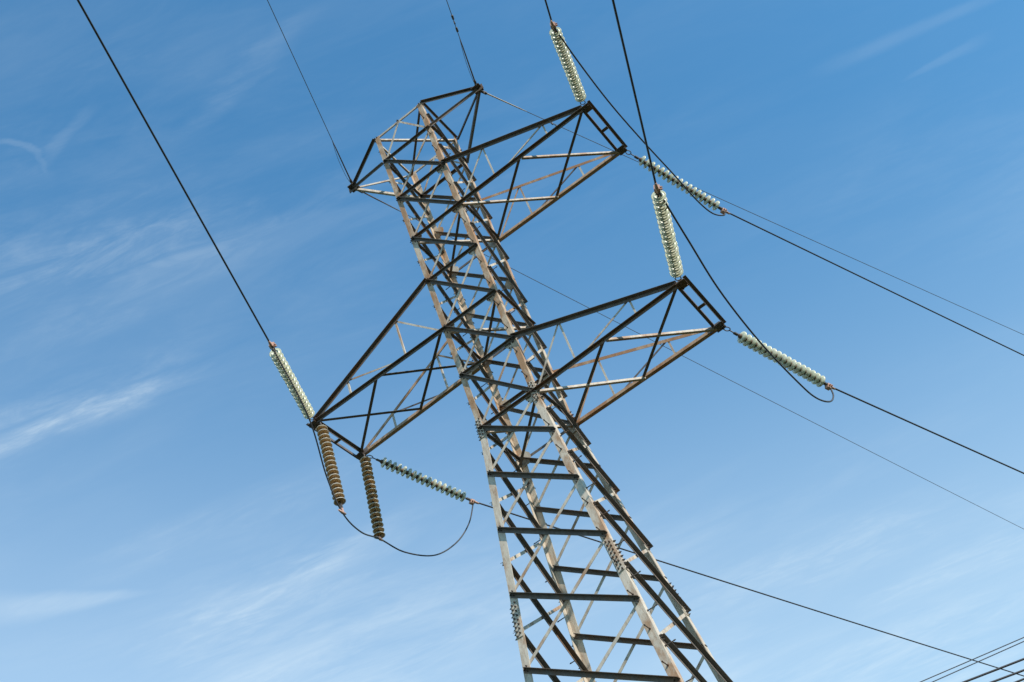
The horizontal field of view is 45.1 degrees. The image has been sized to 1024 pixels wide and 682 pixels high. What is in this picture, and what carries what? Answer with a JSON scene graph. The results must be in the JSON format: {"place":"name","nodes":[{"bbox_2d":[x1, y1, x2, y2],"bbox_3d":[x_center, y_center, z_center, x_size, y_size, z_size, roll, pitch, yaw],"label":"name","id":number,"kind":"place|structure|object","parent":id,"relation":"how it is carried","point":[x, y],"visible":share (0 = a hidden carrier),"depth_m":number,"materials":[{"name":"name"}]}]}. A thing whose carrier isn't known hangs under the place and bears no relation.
{"place":"outdoors","nodes":[
{"label":"outdoors","id":0,"kind":"place"},
{"bbox_2d":[0,0,1023,681],"label":"sky","id":1,"kind":"structure","parent":0,"point":[168,511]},
{"bbox_2d":[920,637,1023,681],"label":"street cable","id":2,"kind":"object","parent":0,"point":[971,659],"visible":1,"depth_m":15.03,"materials":[{"name":"aluminum"},{"name":"steel"}]},
{"bbox_2d":[932,641,1023,681],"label":"street cable","id":3,"kind":"object","parent":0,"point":[977,661],"visible":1,"depth_m":15.11,"materials":[{"name":"aluminum"},{"name":"steel"}]},
{"bbox_2d":[962,658,1023,681],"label":"street cable","id":4,"kind":"object","parent":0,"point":[996,669],"visible":1,"depth_m":13.76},
{"bbox_2d":[990,669,1023,681],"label":"street cable","id":5,"kind":"object","parent":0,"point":[1009,675],"visible":1,"depth_m":13.95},
{"label":"ground","id":6,"kind":"structure","parent":0,"visible":0},
{"bbox_2d":[306,83,732,681],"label":"transmission tower","id":7,"kind":"structure","parent":6,"relation":"on","point":[538,391],"depth_m":24.36,"materials":[{"name":"metal"}]},
{"bbox_2d":[268,340,314,419],"bbox_3d":[-4.584,0.857,25.657,0.262,0.261,2.726,-3,-40,13],"label":"insulator string","id":8,"kind":"object","parent":7,"relation":"attached to","point":[301,393],"visible":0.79,"depth_m":25.56,"materials":[{"name":"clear glass"}]},
{"bbox_2d":[77,0,268,340],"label":"power conductor","id":9,"kind":"object","parent":8,"relation":"attached to","point":[151,131],"visible":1,"depth_m":21.32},
{"bbox_2d":[267,0,353,185],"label":"earth wire","id":10,"kind":"object","parent":7,"relation":"attached to","point":[350,181],"visible":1,"depth_m":30.47,"materials":[{"name":"metal"}]},
{"bbox_2d":[316,421,345,514],"bbox_3d":[-3.778,2.602,25.754,0.266,2.686,0.260,-37,-47,13],"label":"insulator string","id":11,"kind":"object","parent":7,"relation":"hanging from","point":[325,443],"visible":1,"depth_m":25.70,"materials":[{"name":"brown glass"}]},
{"bbox_2d":[271,347,473,556],"bbox_3d":[-3.011,2.899,26.203,1.122,2.597,6.782,-36,-47,14],"label":"jumper cable","id":12,"kind":"object","parent":11,"relation":"hanging from","point":[457,541],"visible":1,"depth_m":24.85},
{"bbox_2d":[360,454,384,540],"bbox_3d":[-3.056,3.383,26.932,0.262,2.429,0.261,-34,-46,16],"label":"insulator string","id":13,"kind":"object","parent":7,"relation":"hanging from","point":[372,499],"visible":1,"depth_m":26.84,"materials":[{"name":"brown ceramic"}]},
{"bbox_2d":[367,455,478,504],"bbox_3d":[-2.025,3.197,28.382,2.970,0.262,0.260,26,-41,-21],"label":"insulator string","id":14,"kind":"object","parent":7,"relation":"attached to","point":[428,482],"visible":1,"depth_m":28.33,"materials":[{"name":"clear glass"}]},
{"bbox_2d":[479,502,1023,676],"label":"power conductor","id":15,"kind":"object","parent":14,"relation":"attached to","point":[772,596],"visible":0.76,"depth_m":33.92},
{"bbox_2d":[446,0,477,88],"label":"earth wire","id":16,"kind":"object","parent":7,"relation":"attached to","point":[473,79],"visible":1,"depth_m":30.10,"materials":[{"name":"metal"}]},
{"bbox_2d":[549,20,585,104],"bbox_3d":[1.167,-5.764,25.730,0.263,0.262,2.716,-14,-31,11],"label":"insulator string","id":17,"kind":"object","parent":7,"relation":"attached to","point":[569,68],"visible":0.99,"depth_m":25.63,"materials":[{"name":"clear glass"}]},
{"bbox_2d":[544,0,551,19],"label":"power conductor","id":18,"kind":"object","parent":17,"relation":"attached to","point":[548,9],"visible":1,"depth_m":24.43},
{"bbox_2d":[651,182,682,280],"bbox_3d":[2.717,-1.864,21.548,0.266,0.260,2.708,-8,-36,12],"label":"insulator string","id":19,"kind":"object","parent":7,"relation":"attached to","point":[666,231],"visible":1,"depth_m":21.42,"materials":[{"name":"white glass"}]},
{"bbox_2d":[612,0,655,182],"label":"power conductor","id":20,"kind":"object","parent":19,"relation":"attached to","point":[631,80],"visible":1,"depth_m":19.11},
{"bbox_2d":[658,192,833,402],"bbox_3d":[4.344,-0.515,22.577,0.406,0.902,6.806,-37,-47,15],"label":"jumper cable","id":21,"kind":"object","parent":19,"relation":"hanging from","point":[741,319],"visible":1,"depth_m":22.34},
{"bbox_2d":[625,150,729,213],"bbox_3d":[3.833,-3.644,28.432,2.976,0.266,0.262,28,-41,-17],"label":"insulator string","id":22,"kind":"object","parent":7,"relation":"attached to","point":[701,197],"visible":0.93,"depth_m":28.39,"materials":[{"name":"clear glass"}]},
{"bbox_2d":[554,27,725,215],"bbox_3d":[2.818,-4.515,26.730,0.323,0.592,6.718,-39,-47,16],"label":"jumper cable","id":23,"kind":"object","parent":22,"relation":"attached to","point":[618,113],"visible":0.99,"depth_m":26.73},
{"bbox_2d":[729,212,1023,355],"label":"power conductor","id":24,"kind":"object","parent":22,"relation":"attached to","point":[872,282],"visible":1,"depth_m":31.32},
{"bbox_2d":[352,187,1022,528],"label":"earth wire","id":25,"kind":"object","parent":7,"relation":"attached to","point":[689,359],"visible":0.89,"depth_m":38.64,"materials":[{"name":"metal"}]},
{"bbox_2d":[480,90,1023,334],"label":"earth wire","id":26,"kind":"object","parent":7,"relation":"attached to","point":[486,93],"visible":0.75,"depth_m":35.24,"materials":[{"name":"metal"}]},
{"bbox_2d":[724,326,834,390],"bbox_3d":[5.298,0.353,24.340,2.971,0.263,0.261,27,-43,-23],"label":"insulator string","id":27,"kind":"object","parent":7,"relation":"attached to","point":[794,366],"visible":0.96,"depth_m":24.30,"materials":[{"name":"white glass"}]},
{"bbox_2d":[834,387,1023,473],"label":"power conductor","id":28,"kind":"object","parent":27,"relation":"attached to","point":[927,430],"visible":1,"depth_m":26.39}
]}

